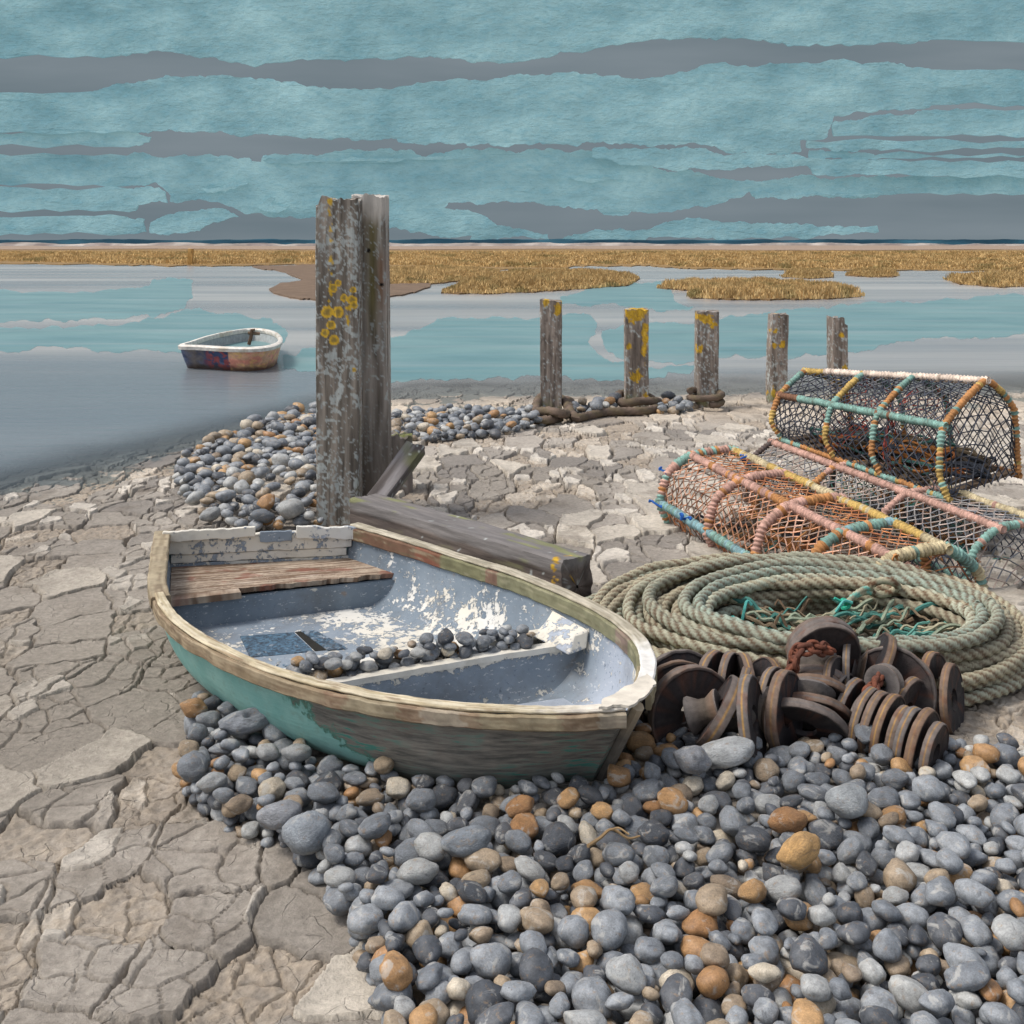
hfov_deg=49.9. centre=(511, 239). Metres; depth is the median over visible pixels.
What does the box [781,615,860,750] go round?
rockhopper string
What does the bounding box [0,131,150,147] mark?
cloud
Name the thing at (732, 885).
pebble
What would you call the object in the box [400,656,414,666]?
pebble
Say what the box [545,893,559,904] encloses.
pebble
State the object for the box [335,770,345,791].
pebble
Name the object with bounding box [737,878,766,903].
pebble
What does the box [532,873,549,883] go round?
pebble
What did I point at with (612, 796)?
pebble
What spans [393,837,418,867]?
pebble
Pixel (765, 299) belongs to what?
mudflat
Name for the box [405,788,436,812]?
pebble
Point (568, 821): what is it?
pebble
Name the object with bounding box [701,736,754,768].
pebble
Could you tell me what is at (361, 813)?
pebble
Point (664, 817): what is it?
pebble
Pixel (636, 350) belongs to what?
wooden post
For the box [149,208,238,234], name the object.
cloud
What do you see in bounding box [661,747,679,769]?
pebble
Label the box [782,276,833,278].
mudflat
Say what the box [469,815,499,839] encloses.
pebble
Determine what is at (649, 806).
pebble
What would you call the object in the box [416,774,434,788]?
pebble
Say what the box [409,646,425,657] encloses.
pebble
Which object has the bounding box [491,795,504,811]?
pebble
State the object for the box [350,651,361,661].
pebble
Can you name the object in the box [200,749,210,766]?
pebble
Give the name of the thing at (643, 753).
pebble
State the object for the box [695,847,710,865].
pebble
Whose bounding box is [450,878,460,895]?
pebble
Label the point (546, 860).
pebble
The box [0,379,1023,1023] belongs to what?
ground
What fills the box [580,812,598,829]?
pebble
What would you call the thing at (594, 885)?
pebble
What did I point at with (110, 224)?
cloud
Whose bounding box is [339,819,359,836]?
pebble
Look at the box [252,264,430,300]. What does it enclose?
mudflat
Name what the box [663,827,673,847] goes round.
pebble
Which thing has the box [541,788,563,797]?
pebble
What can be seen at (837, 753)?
pebble
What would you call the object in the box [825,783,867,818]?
pebble
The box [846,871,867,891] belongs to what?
pebble
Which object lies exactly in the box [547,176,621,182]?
cloud
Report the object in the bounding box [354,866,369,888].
pebble
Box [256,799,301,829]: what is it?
pebble
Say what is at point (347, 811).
pebble
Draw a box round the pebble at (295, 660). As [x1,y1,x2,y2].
[291,656,304,665]
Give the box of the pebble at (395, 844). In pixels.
[391,840,402,848]
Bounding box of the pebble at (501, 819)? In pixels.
[498,816,512,823]
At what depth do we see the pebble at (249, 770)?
4.17 m
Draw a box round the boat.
[178,328,282,370]
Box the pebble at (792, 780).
[782,770,805,792]
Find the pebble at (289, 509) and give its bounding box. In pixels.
[278,498,303,519]
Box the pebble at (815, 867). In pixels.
[805,856,821,873]
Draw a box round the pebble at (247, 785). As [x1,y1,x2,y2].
[236,776,258,795]
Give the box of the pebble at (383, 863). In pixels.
[371,859,389,874]
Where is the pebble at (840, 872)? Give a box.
[831,862,850,883]
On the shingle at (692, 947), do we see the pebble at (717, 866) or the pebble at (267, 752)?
the pebble at (267, 752)
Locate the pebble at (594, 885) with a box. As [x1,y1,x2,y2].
[571,879,602,899]
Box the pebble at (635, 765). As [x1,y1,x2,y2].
[631,760,640,777]
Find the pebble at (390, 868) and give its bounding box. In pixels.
[385,865,398,881]
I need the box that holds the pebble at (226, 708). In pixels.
[217,701,237,715]
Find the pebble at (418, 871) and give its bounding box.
[396,857,438,884]
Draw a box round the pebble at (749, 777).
[737,768,753,781]
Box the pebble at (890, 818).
[878,812,898,827]
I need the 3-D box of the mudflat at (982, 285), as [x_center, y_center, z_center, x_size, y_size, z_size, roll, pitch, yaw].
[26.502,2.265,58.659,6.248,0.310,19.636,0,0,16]
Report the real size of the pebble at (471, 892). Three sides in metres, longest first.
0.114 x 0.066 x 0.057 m
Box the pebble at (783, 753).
[764,745,792,767]
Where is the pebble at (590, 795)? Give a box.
[578,785,603,805]
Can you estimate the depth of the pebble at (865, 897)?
3.33 m
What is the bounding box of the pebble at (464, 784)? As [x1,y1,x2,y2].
[457,778,472,793]
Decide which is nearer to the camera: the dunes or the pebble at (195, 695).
the pebble at (195, 695)
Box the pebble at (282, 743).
[274,738,292,752]
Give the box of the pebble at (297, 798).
[283,795,303,806]
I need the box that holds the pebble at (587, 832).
[578,820,597,845]
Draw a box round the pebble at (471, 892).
[456,880,487,904]
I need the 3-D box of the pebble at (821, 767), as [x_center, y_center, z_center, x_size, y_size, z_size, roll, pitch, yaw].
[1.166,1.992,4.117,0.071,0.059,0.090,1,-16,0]
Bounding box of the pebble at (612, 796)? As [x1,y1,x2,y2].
[598,784,616,803]
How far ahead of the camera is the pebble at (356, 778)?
3.99 m
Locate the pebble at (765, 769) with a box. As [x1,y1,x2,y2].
[753,758,779,781]
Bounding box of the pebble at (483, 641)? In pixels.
[476,635,490,647]
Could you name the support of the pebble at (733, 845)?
on the shingle at (692, 947)
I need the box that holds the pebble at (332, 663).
[324,658,341,669]
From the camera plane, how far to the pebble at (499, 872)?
3.48 m
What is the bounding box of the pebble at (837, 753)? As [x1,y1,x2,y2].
[826,746,847,765]
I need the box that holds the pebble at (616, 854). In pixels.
[602,842,635,865]
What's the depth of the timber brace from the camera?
8.08 m
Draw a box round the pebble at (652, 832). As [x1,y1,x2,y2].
[637,819,669,845]
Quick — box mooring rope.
[530,389,661,424]
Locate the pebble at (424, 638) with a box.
[419,633,433,644]
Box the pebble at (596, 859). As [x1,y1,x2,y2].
[590,847,604,867]
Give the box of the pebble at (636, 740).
[626,731,656,752]
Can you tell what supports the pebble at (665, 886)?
on the shingle at (692, 947)
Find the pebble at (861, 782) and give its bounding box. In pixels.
[847,779,866,790]
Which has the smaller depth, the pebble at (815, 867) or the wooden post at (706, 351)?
the pebble at (815, 867)
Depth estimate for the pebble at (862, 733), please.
4.31 m
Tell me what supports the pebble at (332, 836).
on the shingle at (692, 947)
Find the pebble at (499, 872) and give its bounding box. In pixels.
[497,867,503,875]
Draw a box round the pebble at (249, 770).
[245,765,265,777]
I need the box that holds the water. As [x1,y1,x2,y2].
[0,264,1023,472]
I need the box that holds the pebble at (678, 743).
[660,737,683,748]
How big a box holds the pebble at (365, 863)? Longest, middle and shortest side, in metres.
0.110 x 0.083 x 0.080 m
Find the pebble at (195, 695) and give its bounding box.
[191,691,205,698]
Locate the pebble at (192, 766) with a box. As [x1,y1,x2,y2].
[177,750,207,781]
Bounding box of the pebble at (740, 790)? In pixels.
[732,782,750,800]
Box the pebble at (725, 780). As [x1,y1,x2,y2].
[715,771,734,790]
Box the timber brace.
[367,441,424,497]
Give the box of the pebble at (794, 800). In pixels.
[779,794,802,807]
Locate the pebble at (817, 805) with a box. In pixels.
[813,801,828,818]
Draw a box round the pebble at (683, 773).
[679,769,691,776]
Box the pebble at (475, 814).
[468,812,481,822]
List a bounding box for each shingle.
[172,401,324,530]
[180,693,1023,1023]
[286,624,535,678]
[391,391,698,442]
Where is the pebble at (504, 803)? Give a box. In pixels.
[499,794,520,813]
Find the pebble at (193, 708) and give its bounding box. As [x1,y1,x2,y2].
[180,698,207,717]
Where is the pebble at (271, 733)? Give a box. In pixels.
[262,723,286,742]
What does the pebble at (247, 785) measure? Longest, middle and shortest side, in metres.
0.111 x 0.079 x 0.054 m
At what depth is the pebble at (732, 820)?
3.67 m
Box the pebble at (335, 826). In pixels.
[331,822,349,845]
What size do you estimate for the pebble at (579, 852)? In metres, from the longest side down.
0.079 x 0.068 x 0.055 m
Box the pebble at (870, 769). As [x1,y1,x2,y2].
[856,762,875,781]
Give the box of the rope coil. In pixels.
[585,551,1023,705]
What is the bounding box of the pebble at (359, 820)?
[354,817,366,823]
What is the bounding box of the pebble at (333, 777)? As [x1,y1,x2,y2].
[314,771,341,790]
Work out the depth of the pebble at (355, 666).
4.67 m
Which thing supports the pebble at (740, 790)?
on the shingle at (692, 947)
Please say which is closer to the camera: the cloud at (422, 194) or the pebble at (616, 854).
the pebble at (616, 854)
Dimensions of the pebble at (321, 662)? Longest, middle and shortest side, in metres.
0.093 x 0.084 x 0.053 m
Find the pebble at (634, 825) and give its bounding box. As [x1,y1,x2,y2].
[624,815,648,845]
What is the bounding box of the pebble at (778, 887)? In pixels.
[764,875,801,902]
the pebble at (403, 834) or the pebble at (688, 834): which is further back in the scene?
the pebble at (403, 834)
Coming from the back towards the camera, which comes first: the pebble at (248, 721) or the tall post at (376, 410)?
the tall post at (376, 410)
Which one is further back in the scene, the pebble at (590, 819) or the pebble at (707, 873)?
the pebble at (590, 819)
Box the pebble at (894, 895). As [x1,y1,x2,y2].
[882,886,908,904]
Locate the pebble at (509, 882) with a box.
[497,870,521,893]
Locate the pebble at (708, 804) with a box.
[697,794,718,814]
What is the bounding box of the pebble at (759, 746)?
[756,736,762,749]
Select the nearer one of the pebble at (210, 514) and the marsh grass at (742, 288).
the pebble at (210, 514)
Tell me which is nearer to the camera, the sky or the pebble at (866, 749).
the pebble at (866, 749)
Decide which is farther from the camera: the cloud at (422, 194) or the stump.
the cloud at (422, 194)
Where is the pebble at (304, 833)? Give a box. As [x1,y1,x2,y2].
[281,810,330,855]
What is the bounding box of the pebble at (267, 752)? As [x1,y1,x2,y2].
[255,743,279,760]
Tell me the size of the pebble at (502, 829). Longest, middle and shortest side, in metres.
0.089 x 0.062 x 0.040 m
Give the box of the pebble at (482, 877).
[461,869,490,886]
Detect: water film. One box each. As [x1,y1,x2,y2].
[0,277,192,322]
[0,308,287,352]
[283,348,315,371]
[390,313,693,382]
[560,281,692,312]
[601,293,1023,364]
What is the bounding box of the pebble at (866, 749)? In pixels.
[864,741,884,752]
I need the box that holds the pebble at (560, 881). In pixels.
[551,872,569,890]
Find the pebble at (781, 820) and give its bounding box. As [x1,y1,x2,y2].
[767,806,807,833]
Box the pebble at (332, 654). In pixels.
[327,651,342,658]
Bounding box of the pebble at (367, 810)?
[359,791,384,814]
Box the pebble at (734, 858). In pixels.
[732,850,738,862]
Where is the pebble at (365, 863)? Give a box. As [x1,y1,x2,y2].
[345,859,368,869]
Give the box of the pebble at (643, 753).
[634,746,653,760]
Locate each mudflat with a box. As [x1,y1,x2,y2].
[0,245,1023,249]
[0,246,1023,271]
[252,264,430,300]
[431,280,459,283]
[441,278,639,294]
[657,287,858,300]
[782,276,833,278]
[845,275,896,277]
[947,279,1023,287]
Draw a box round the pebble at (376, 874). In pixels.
[365,865,387,883]
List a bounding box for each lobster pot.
[648,445,988,587]
[742,437,1023,588]
[768,367,1022,502]
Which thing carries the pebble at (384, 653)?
on the shingle at (505, 636)
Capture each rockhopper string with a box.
[639,649,802,757]
[699,649,780,680]
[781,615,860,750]
[822,632,964,734]
[837,671,948,774]
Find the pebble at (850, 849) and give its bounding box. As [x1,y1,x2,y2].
[836,836,863,863]
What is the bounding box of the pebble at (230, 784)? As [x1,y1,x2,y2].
[226,776,234,789]
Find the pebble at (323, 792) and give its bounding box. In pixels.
[306,782,339,803]
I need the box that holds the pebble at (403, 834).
[398,823,410,840]
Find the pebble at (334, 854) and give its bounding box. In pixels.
[323,844,344,864]
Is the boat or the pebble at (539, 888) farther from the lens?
the boat
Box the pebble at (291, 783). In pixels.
[284,777,304,789]
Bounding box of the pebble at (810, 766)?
[787,756,814,783]
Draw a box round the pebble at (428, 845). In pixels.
[414,832,445,861]
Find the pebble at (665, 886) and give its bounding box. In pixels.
[650,875,677,897]
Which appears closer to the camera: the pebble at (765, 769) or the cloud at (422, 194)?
the pebble at (765, 769)
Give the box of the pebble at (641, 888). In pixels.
[630,882,653,904]
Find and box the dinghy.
[147,522,656,788]
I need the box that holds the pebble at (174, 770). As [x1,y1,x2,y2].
[171,762,180,778]
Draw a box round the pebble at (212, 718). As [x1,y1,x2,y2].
[195,710,221,727]
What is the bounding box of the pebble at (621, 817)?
[612,808,631,826]
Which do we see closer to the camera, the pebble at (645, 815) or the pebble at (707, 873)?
the pebble at (707, 873)
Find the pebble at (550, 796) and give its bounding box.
[543,787,561,806]
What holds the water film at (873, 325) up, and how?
on the water
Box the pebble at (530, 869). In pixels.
[514,855,545,881]
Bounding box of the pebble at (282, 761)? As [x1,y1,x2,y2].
[276,752,301,771]
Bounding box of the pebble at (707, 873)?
[702,867,715,882]
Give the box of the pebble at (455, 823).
[447,817,468,831]
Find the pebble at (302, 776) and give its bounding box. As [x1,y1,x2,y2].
[285,770,309,790]
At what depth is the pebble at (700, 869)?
3.53 m
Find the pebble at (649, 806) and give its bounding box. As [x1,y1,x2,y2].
[642,800,660,813]
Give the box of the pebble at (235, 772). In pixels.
[227,764,246,781]
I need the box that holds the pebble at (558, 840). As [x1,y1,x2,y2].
[541,821,575,857]
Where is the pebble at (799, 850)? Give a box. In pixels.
[776,831,820,869]
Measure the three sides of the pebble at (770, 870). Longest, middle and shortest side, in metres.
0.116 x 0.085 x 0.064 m
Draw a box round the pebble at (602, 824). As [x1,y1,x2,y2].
[595,818,615,832]
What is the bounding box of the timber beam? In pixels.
[349,494,592,596]
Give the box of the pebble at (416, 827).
[407,818,435,837]
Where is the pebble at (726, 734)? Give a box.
[720,732,737,738]
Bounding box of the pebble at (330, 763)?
[316,755,342,775]
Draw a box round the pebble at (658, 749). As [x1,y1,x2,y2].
[653,743,677,755]
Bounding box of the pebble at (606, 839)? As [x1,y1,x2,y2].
[596,830,629,850]
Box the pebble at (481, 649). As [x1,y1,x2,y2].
[475,644,488,652]
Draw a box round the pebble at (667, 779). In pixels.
[659,773,677,787]
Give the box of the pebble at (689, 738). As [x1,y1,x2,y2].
[682,732,699,745]
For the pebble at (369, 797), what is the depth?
3.83 m
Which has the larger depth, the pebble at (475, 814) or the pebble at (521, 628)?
the pebble at (521, 628)
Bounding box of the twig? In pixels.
[587,827,639,847]
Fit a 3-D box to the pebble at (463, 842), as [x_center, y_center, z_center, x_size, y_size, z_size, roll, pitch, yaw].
[-0.145,1.919,3.508,0.168,0.084,0.101,-6,7,-14]
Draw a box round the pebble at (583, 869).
[573,860,593,881]
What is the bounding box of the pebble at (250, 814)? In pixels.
[243,797,258,820]
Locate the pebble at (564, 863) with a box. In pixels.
[555,855,573,872]
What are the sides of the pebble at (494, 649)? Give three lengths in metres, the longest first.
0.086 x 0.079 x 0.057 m
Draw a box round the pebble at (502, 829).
[495,822,511,844]
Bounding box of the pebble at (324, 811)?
[316,808,328,817]
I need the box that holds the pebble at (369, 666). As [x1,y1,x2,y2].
[359,660,377,671]
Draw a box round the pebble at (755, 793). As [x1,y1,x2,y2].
[751,788,762,801]
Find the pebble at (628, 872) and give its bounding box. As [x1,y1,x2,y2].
[618,861,638,883]
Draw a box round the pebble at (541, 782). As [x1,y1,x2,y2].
[532,775,550,789]
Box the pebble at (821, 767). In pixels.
[814,763,832,778]
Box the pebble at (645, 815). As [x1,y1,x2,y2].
[641,805,648,818]
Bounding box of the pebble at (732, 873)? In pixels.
[724,868,739,880]
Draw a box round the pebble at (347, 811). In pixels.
[336,804,357,821]
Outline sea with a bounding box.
[0,239,1023,244]
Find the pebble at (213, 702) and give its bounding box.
[204,695,222,710]
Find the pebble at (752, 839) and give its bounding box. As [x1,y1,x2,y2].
[735,825,770,853]
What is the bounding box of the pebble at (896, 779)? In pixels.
[881,768,908,789]
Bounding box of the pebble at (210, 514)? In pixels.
[199,506,220,521]
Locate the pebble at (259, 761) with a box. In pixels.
[256,757,273,767]
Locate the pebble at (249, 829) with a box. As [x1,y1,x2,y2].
[241,821,259,838]
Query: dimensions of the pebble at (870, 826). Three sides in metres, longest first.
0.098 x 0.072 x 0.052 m
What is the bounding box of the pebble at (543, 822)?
[534,816,554,838]
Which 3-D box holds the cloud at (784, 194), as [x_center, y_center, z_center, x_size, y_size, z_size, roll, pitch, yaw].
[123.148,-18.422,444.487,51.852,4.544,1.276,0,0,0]
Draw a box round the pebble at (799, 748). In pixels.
[788,741,810,757]
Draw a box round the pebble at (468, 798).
[456,790,476,813]
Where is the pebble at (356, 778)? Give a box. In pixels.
[343,771,366,785]
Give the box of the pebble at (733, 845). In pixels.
[714,838,736,853]
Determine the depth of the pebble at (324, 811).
3.75 m
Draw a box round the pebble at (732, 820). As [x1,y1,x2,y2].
[719,805,747,836]
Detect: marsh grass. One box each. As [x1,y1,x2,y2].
[0,250,1023,269]
[390,264,499,283]
[441,267,639,293]
[656,275,864,299]
[779,267,833,278]
[845,266,899,276]
[943,269,1023,286]
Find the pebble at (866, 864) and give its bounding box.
[856,850,877,877]
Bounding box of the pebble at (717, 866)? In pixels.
[708,859,727,874]
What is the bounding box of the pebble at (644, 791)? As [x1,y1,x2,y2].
[632,778,660,803]
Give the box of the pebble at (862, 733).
[854,723,871,744]
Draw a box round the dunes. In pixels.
[0,242,1023,245]
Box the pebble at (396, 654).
[394,649,408,659]
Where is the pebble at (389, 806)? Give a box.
[383,802,399,823]
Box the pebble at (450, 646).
[443,642,456,650]
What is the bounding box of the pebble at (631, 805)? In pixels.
[622,796,642,815]
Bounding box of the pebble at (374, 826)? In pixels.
[357,811,390,839]
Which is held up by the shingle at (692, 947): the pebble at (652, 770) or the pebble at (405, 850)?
the pebble at (652, 770)
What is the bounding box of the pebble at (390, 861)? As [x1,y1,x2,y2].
[383,855,394,866]
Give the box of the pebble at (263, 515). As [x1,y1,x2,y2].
[250,508,274,522]
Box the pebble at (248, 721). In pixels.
[218,707,268,734]
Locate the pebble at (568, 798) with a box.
[557,787,579,808]
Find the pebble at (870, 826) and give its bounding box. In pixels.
[857,817,879,838]
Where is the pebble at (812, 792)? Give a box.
[797,784,826,802]
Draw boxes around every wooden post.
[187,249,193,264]
[540,298,561,408]
[624,308,648,406]
[694,310,718,407]
[766,313,788,403]
[827,315,847,400]
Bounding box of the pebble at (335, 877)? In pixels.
[324,866,355,887]
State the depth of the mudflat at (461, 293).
45.27 m
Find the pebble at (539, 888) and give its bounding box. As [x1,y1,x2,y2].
[529,879,548,898]
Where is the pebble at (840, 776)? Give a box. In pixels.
[832,769,853,785]
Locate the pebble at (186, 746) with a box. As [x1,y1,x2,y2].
[178,740,199,756]
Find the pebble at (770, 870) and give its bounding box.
[762,862,784,880]
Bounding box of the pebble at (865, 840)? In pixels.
[842,830,872,851]
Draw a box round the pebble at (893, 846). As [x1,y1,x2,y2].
[882,836,897,850]
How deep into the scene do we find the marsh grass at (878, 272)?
65.87 m
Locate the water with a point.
(58, 404)
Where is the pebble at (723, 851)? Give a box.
[706,841,732,863]
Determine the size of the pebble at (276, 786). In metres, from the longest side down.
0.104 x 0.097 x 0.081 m
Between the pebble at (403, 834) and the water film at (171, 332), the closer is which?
the pebble at (403, 834)
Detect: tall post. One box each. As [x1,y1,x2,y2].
[315,195,362,526]
[351,193,391,495]
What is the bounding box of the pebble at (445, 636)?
[437,628,453,643]
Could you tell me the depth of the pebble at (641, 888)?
3.34 m
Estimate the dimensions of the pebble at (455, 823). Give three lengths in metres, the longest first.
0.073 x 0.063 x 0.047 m
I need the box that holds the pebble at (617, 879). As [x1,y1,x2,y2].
[612,867,630,886]
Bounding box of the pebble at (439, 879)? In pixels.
[419,869,448,888]
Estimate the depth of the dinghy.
4.91 m
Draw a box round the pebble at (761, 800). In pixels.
[755,794,780,814]
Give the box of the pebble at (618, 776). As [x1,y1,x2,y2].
[607,764,630,787]
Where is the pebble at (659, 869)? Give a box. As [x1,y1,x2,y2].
[650,862,675,877]
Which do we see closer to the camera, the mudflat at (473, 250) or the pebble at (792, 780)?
the pebble at (792, 780)
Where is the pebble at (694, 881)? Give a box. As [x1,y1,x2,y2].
[683,872,704,889]
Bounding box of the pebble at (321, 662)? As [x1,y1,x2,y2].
[313,656,330,670]
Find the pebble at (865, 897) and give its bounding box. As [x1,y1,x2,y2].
[854,886,874,907]
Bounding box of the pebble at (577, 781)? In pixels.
[569,775,589,797]
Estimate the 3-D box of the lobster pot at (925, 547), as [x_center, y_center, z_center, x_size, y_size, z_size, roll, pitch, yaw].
[1.882,1.924,7.220,0.980,0.777,2.286,0,0,-23]
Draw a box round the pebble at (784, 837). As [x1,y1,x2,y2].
[779,832,793,845]
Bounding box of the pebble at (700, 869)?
[695,865,707,885]
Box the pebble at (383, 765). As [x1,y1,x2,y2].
[373,756,393,774]
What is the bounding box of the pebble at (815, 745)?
[806,739,823,755]
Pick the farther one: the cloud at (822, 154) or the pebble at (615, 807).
the cloud at (822, 154)
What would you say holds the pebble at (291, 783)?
on the pebble
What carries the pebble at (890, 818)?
on the shingle at (692, 947)
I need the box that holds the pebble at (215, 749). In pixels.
[208,743,231,755]
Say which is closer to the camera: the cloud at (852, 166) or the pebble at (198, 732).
the pebble at (198, 732)
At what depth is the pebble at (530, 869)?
3.40 m
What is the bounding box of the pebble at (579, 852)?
[567,843,590,865]
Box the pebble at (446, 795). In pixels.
[432,784,457,809]
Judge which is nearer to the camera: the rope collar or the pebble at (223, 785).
the pebble at (223, 785)
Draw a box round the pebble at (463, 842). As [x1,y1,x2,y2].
[441,825,491,857]
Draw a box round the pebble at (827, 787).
[821,783,832,790]
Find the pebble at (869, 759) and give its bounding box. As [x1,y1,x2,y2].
[862,757,874,762]
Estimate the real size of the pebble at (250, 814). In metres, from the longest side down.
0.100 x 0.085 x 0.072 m
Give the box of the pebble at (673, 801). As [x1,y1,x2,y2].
[657,787,687,814]
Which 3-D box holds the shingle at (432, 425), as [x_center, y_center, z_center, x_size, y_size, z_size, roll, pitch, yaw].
[0.506,2.045,12.908,4.242,0.266,1.870,0,0,-19]
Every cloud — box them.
[0,0,1023,66]
[0,59,1023,154]
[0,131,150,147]
[0,147,1023,239]
[0,186,167,212]
[0,214,145,235]
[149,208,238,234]
[200,180,247,192]
[255,197,288,212]
[263,156,468,164]
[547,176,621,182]
[563,218,878,239]
[592,146,805,171]
[752,189,880,199]
[791,157,1023,178]
[806,138,1023,152]
[808,149,1023,159]
[831,108,1023,137]
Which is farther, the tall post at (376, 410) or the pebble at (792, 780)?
the tall post at (376, 410)
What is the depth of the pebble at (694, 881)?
3.38 m
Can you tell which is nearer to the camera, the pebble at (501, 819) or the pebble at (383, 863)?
the pebble at (383, 863)
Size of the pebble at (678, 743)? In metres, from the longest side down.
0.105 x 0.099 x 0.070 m
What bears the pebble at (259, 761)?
on the shingle at (692, 947)
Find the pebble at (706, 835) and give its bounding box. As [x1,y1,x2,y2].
[693,826,715,844]
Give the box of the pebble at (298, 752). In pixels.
[281,743,311,761]
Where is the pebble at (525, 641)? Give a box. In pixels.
[518,633,532,648]
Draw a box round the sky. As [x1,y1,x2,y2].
[0,38,1023,239]
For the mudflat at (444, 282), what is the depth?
54.69 m
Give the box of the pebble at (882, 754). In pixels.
[870,743,893,765]
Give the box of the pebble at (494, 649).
[486,646,500,652]
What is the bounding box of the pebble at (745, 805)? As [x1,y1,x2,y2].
[736,797,755,814]
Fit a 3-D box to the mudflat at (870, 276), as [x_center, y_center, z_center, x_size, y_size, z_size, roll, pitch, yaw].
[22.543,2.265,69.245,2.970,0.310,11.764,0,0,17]
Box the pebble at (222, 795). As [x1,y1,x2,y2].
[212,787,233,803]
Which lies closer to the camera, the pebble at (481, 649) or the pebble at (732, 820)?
the pebble at (732, 820)
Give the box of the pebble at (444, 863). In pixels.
[434,852,451,870]
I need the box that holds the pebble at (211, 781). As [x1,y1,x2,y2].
[195,771,226,791]
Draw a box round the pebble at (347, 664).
[341,660,352,669]
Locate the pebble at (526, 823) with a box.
[510,813,538,838]
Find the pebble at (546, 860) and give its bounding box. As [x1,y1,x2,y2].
[533,850,556,871]
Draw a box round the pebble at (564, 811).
[546,804,568,821]
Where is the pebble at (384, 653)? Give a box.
[377,647,391,659]
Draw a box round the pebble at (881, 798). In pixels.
[868,786,899,809]
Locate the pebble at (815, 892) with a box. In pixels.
[804,876,826,905]
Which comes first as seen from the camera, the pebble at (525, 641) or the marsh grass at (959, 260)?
the pebble at (525, 641)
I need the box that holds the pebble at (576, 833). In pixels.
[574,823,579,839]
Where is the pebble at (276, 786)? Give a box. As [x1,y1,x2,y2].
[258,777,285,801]
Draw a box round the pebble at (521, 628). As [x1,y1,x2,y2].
[516,624,528,634]
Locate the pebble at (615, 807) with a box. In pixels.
[609,804,621,825]
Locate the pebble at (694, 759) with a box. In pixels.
[673,745,711,773]
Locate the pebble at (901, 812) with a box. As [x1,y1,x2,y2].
[879,805,906,825]
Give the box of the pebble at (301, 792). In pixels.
[284,787,311,805]
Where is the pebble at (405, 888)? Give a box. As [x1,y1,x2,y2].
[379,879,413,898]
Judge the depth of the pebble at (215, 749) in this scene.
4.24 m
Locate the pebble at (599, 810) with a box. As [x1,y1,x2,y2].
[590,802,613,819]
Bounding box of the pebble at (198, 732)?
[187,723,207,742]
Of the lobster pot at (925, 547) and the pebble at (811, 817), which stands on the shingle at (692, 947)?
the pebble at (811, 817)
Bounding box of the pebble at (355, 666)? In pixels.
[345,656,359,670]
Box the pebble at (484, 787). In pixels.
[471,775,496,798]
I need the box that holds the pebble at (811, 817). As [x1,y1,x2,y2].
[798,810,817,822]
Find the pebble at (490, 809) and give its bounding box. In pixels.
[482,803,498,817]
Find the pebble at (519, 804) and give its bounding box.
[505,794,533,817]
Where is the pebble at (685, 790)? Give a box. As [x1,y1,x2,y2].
[671,783,692,801]
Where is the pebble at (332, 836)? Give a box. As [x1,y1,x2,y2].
[321,828,340,852]
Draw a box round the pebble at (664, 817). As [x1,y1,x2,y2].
[650,809,672,826]
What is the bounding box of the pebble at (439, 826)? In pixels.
[425,819,448,836]
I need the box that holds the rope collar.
[686,387,724,408]
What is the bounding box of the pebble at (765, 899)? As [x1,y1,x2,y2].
[757,879,768,902]
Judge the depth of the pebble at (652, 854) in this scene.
3.48 m
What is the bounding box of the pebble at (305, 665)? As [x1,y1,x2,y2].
[299,660,312,671]
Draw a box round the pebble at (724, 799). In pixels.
[703,790,732,816]
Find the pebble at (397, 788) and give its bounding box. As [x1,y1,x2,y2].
[386,777,410,799]
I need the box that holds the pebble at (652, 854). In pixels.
[642,845,670,866]
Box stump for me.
[391,430,412,495]
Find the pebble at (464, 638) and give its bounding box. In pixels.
[455,631,473,645]
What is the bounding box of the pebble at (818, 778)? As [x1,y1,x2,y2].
[804,772,829,785]
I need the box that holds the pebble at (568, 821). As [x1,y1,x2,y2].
[557,814,576,832]
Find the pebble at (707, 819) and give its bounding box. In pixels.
[697,813,716,829]
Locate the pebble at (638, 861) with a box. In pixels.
[617,854,643,872]
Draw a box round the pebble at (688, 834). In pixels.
[673,826,699,843]
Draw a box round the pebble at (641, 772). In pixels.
[639,767,645,779]
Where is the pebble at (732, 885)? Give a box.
[710,874,742,898]
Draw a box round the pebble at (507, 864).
[499,856,517,872]
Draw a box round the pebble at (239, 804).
[224,794,253,814]
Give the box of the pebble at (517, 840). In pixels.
[504,829,531,852]
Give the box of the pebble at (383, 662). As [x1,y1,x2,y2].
[374,651,393,664]
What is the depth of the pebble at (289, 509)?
7.92 m
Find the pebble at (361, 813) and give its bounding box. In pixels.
[354,806,367,819]
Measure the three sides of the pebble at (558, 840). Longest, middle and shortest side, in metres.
0.122 x 0.112 x 0.095 m
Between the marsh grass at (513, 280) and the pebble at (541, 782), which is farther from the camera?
the marsh grass at (513, 280)
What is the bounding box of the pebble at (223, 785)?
[204,779,227,793]
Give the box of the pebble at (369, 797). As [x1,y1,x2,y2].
[355,788,383,805]
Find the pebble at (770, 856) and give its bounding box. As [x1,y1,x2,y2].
[765,846,780,865]
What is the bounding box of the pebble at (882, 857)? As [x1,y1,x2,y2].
[871,847,894,868]
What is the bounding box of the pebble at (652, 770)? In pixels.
[644,761,660,779]
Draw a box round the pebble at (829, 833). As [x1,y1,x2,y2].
[808,819,843,849]
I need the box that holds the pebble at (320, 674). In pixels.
[310,670,327,679]
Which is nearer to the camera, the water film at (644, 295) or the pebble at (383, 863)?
the pebble at (383, 863)
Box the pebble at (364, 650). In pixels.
[356,646,372,654]
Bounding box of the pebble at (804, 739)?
[797,737,810,741]

